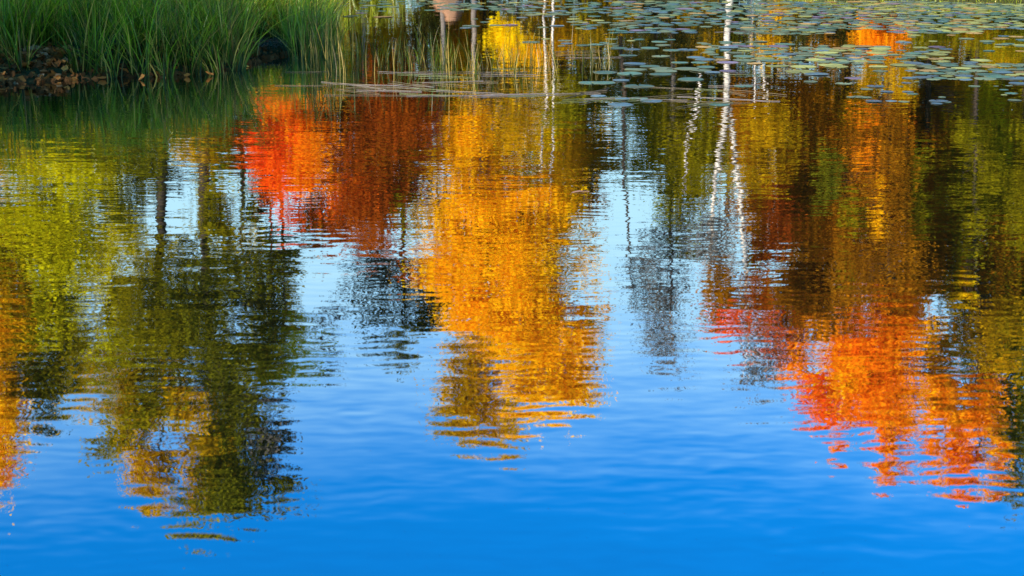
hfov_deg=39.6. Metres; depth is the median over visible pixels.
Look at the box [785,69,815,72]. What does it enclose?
lily pad
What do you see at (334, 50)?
reed
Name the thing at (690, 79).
lily pad
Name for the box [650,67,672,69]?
lily pad
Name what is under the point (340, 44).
reed
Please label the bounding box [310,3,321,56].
reed
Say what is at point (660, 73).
lily pad
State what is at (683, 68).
lily pad
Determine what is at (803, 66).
lily pad
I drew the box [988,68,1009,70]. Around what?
lily pad
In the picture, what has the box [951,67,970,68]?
lily pad
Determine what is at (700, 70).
lily pad
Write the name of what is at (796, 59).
lily pad
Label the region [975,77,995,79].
lily pad
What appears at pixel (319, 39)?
reed
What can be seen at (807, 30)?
lily pad
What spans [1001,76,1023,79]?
lily pad
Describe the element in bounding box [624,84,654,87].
lily pad
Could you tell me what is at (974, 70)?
lily pad
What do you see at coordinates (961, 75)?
lily pad
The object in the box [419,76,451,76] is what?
floating straw
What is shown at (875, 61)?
lily pad
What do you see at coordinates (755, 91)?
floating straw
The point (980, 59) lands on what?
lily pad
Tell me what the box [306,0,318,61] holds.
reed
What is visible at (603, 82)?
lily pad
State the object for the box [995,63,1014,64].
lily pad
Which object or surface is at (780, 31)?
lily pad
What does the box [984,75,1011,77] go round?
lily pad
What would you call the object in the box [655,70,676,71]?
lily pad
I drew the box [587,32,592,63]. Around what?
reed
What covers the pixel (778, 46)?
lily pad
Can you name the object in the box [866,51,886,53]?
lily pad
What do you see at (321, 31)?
reed
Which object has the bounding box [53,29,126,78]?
grass tuft
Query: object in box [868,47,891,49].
lily pad
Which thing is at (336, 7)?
sunlit bank grass
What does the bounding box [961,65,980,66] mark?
lily pad
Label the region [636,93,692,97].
floating straw
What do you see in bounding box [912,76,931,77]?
lily pad
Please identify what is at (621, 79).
lily pad
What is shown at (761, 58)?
lily pad
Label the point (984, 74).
lily pad
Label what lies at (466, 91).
floating straw
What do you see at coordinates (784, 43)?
lily pad
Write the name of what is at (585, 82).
lily pad
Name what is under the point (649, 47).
lily pad
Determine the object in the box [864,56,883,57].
lily pad
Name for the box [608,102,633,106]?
lily pad
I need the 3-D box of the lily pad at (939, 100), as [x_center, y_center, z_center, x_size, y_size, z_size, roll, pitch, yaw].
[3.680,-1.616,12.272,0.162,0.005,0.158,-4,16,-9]
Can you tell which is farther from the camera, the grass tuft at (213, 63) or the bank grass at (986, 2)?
the bank grass at (986, 2)
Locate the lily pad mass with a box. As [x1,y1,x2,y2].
[337,0,1023,101]
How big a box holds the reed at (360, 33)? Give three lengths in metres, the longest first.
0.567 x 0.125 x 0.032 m
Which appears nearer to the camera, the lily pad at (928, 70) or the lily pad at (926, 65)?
the lily pad at (928, 70)
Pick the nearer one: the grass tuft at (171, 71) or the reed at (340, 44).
the grass tuft at (171, 71)
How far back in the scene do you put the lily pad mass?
20.90 m
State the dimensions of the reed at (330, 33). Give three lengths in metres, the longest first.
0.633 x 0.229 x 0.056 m
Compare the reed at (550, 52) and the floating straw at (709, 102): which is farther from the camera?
the reed at (550, 52)
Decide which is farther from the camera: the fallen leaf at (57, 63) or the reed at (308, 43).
the reed at (308, 43)
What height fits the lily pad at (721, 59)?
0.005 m
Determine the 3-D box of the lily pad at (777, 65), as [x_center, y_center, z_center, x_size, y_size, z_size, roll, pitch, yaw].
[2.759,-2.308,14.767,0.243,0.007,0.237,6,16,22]
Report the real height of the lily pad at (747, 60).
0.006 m
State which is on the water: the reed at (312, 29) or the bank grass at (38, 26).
the reed at (312, 29)
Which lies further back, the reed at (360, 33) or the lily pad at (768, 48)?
the lily pad at (768, 48)
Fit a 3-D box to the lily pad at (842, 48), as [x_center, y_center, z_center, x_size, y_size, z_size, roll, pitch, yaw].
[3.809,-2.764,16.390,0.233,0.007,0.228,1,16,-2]
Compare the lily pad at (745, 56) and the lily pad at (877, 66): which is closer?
the lily pad at (877, 66)
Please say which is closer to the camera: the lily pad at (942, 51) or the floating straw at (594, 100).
the floating straw at (594, 100)
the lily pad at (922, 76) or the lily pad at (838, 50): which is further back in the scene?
the lily pad at (838, 50)
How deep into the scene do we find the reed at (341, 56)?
14.06 m
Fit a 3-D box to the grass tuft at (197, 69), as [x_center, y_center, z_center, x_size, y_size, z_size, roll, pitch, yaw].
[-2.909,-2.434,13.788,1.594,0.853,0.697,4,16,15]
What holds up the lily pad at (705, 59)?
on the water
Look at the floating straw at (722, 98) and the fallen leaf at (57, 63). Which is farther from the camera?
the fallen leaf at (57, 63)
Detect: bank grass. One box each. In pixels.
[0,0,335,76]
[264,0,352,21]
[917,0,1020,3]
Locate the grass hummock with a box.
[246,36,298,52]
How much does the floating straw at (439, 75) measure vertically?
0.004 m
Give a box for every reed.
[296,28,306,68]
[301,8,329,73]
[303,12,314,63]
[304,0,313,60]
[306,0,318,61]
[308,2,325,65]
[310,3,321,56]
[310,16,312,57]
[311,0,312,57]
[312,3,325,53]
[313,26,326,67]
[317,18,331,67]
[322,20,327,65]
[324,16,336,64]
[325,16,331,70]
[327,9,328,67]
[329,8,333,60]
[332,19,343,64]
[334,25,343,73]
[336,16,339,70]
[356,5,361,53]
[371,15,377,54]
[389,38,393,69]
[394,39,401,70]
[405,36,409,68]
[434,21,449,80]
[448,37,463,80]
[542,36,555,66]
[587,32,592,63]
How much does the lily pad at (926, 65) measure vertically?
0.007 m
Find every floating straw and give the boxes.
[275,85,327,85]
[346,87,410,90]
[365,90,421,91]
[410,74,471,77]
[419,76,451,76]
[422,95,466,95]
[436,90,503,93]
[477,94,535,95]
[489,93,557,94]
[555,99,647,102]
[565,97,619,99]
[631,86,691,88]
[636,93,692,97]
[674,100,730,102]
[675,100,737,107]
[677,96,763,100]
[726,89,783,94]
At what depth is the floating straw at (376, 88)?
12.98 m
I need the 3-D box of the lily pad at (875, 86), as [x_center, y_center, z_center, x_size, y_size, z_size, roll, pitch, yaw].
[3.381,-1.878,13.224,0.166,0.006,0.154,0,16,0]
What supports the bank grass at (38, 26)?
on the ground at (58, 69)
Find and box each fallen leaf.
[54,60,60,67]
[61,65,68,71]
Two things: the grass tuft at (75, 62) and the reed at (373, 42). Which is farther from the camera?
the reed at (373, 42)
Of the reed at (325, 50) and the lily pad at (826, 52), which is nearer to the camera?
the reed at (325, 50)
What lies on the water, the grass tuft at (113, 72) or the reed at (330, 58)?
the reed at (330, 58)
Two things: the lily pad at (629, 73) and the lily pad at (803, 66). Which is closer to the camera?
the lily pad at (629, 73)
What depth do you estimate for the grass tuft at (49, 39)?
14.56 m
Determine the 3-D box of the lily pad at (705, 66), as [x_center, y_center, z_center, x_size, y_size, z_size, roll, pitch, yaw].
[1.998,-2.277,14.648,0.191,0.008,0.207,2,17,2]
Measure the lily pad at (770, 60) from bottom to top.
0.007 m
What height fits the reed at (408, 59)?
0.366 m
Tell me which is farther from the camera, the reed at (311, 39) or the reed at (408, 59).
the reed at (311, 39)
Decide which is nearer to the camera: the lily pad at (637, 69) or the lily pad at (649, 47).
the lily pad at (637, 69)
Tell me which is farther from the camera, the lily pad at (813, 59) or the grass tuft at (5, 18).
the lily pad at (813, 59)
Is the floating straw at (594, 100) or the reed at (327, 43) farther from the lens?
the reed at (327, 43)
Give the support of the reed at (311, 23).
on the water
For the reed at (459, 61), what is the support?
on the water
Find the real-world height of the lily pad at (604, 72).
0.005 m
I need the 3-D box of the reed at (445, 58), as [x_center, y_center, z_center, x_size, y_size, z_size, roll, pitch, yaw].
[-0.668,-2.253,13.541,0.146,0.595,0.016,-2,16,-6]
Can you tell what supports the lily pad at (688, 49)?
on the water
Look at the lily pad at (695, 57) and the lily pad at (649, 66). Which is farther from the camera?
the lily pad at (695, 57)
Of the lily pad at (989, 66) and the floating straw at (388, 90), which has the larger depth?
the lily pad at (989, 66)
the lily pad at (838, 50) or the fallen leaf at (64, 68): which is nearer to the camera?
the fallen leaf at (64, 68)
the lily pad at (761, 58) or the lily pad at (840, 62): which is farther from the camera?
the lily pad at (761, 58)
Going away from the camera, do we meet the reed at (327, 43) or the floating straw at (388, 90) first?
the floating straw at (388, 90)
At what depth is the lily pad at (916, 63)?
14.96 m
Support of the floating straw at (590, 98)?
on the water
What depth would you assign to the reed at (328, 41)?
14.35 m
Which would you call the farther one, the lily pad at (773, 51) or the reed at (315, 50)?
the lily pad at (773, 51)
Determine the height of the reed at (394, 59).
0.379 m
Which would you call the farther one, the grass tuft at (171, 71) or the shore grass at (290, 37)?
the shore grass at (290, 37)
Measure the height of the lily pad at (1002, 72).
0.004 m
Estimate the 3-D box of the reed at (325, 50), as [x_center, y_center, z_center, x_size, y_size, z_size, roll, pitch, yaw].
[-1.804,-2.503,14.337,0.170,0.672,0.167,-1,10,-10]
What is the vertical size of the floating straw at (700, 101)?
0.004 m
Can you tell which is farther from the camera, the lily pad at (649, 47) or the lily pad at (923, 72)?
the lily pad at (649, 47)
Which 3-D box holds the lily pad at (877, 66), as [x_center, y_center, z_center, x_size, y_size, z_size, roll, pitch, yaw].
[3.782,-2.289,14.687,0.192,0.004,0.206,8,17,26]
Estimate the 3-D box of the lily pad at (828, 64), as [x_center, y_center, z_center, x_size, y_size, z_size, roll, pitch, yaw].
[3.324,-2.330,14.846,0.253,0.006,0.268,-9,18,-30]
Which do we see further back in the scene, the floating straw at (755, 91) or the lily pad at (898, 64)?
the lily pad at (898, 64)
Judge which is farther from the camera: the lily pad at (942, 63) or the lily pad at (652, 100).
the lily pad at (942, 63)
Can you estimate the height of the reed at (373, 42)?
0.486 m
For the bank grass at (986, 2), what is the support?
on the ground at (58, 69)
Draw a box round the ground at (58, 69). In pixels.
[0,0,1023,83]
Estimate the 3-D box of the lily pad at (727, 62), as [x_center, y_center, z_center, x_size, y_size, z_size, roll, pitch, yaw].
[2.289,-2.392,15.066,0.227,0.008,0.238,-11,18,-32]
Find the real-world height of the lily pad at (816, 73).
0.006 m
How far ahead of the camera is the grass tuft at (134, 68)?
13.77 m
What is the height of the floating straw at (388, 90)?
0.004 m
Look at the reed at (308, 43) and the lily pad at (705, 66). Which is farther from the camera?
the lily pad at (705, 66)
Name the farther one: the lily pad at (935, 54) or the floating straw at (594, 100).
the lily pad at (935, 54)
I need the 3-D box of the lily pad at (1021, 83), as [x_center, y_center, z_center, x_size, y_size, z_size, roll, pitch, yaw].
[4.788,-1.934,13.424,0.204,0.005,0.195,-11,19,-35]
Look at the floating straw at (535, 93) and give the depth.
12.69 m
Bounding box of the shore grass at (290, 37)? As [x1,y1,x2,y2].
[229,0,374,59]
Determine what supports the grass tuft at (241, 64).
on the ground at (58, 69)
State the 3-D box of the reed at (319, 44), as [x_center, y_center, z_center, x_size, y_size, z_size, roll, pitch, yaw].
[-1.957,-2.464,14.011,0.232,0.788,0.042,-1,19,19]
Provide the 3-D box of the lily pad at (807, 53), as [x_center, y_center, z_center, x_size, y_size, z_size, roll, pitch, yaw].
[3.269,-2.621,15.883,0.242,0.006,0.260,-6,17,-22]
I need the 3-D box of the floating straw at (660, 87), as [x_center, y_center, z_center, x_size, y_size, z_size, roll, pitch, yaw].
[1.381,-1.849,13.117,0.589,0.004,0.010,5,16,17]
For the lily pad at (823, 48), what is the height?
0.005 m
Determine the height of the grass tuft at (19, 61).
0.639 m
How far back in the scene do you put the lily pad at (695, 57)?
15.50 m
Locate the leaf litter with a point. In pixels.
(38, 65)
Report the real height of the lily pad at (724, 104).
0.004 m
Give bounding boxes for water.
[0,0,1023,575]
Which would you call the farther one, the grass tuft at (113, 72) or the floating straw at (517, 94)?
the grass tuft at (113, 72)
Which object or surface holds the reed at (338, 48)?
on the water
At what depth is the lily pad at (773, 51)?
16.03 m
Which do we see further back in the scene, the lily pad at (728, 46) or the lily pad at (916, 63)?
the lily pad at (728, 46)
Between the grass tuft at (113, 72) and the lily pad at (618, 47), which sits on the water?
the lily pad at (618, 47)
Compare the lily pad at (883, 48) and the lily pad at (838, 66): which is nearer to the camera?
the lily pad at (838, 66)
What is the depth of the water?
6.17 m
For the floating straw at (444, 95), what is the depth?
12.60 m
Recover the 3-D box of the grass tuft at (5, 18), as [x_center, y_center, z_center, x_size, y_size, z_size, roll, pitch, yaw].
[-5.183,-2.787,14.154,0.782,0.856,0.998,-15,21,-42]
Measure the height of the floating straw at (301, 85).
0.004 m
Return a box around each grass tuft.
[0,0,31,47]
[0,8,55,70]
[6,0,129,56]
[7,0,64,44]
[16,22,117,74]
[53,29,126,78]
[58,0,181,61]
[92,3,186,77]
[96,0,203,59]
[125,2,256,75]
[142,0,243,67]
[143,46,187,77]
[160,41,223,74]
[181,0,309,70]
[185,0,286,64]
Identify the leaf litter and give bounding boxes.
[0,37,310,84]
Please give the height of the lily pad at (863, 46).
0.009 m
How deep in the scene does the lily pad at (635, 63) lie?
14.92 m
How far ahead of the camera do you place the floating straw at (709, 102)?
12.15 m
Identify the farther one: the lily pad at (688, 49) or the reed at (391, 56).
the lily pad at (688, 49)
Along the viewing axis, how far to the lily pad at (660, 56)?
15.58 m
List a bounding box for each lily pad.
[578,81,594,83]
[592,81,615,83]
[595,71,616,73]
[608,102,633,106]
[609,47,626,48]
[613,79,628,80]
[617,72,642,74]
[623,62,645,64]
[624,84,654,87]
[625,68,646,70]
[640,65,659,66]
[641,47,658,48]
[641,99,661,101]
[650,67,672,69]
[650,73,671,74]
[652,55,668,56]
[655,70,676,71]
[673,67,698,69]
[676,48,697,50]
[677,77,703,80]
[687,56,704,57]
[690,69,711,70]
[695,58,714,60]
[697,66,714,67]
[708,103,729,105]
[715,58,730,60]
[717,61,738,62]
[718,46,738,47]
[733,55,754,57]
[733,59,755,61]
[753,57,774,59]
[759,47,777,49]
[760,59,780,61]
[763,51,784,52]
[766,65,789,66]
[768,45,788,46]
[772,31,788,32]
[775,43,794,44]
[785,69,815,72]
[788,58,805,59]
[791,65,816,67]
[794,52,815,54]
[799,29,815,30]
[804,72,827,74]
[806,58,825,60]
[813,48,832,49]
[815,51,838,53]
[818,63,841,65]
[825,65,848,67]
[829,49,847,51]
[831,62,848,63]
[833,47,851,48]
[855,45,873,46]
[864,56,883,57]
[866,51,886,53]
[867,61,883,62]
[867,85,884,86]
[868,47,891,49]
[869,65,887,66]
[890,63,915,65]
[904,62,923,64]
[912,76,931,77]
[914,72,931,73]
[917,65,936,66]
[919,69,937,71]
[923,53,947,54]
[929,100,947,101]
[933,51,950,52]
[938,62,957,64]
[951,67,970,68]
[954,74,973,76]
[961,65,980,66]
[965,69,987,71]
[970,59,989,60]
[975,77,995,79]
[976,73,1000,75]
[980,65,995,67]
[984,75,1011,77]
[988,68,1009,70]
[992,71,1013,72]
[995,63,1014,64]
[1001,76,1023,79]
[1009,82,1023,84]
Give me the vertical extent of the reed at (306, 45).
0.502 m

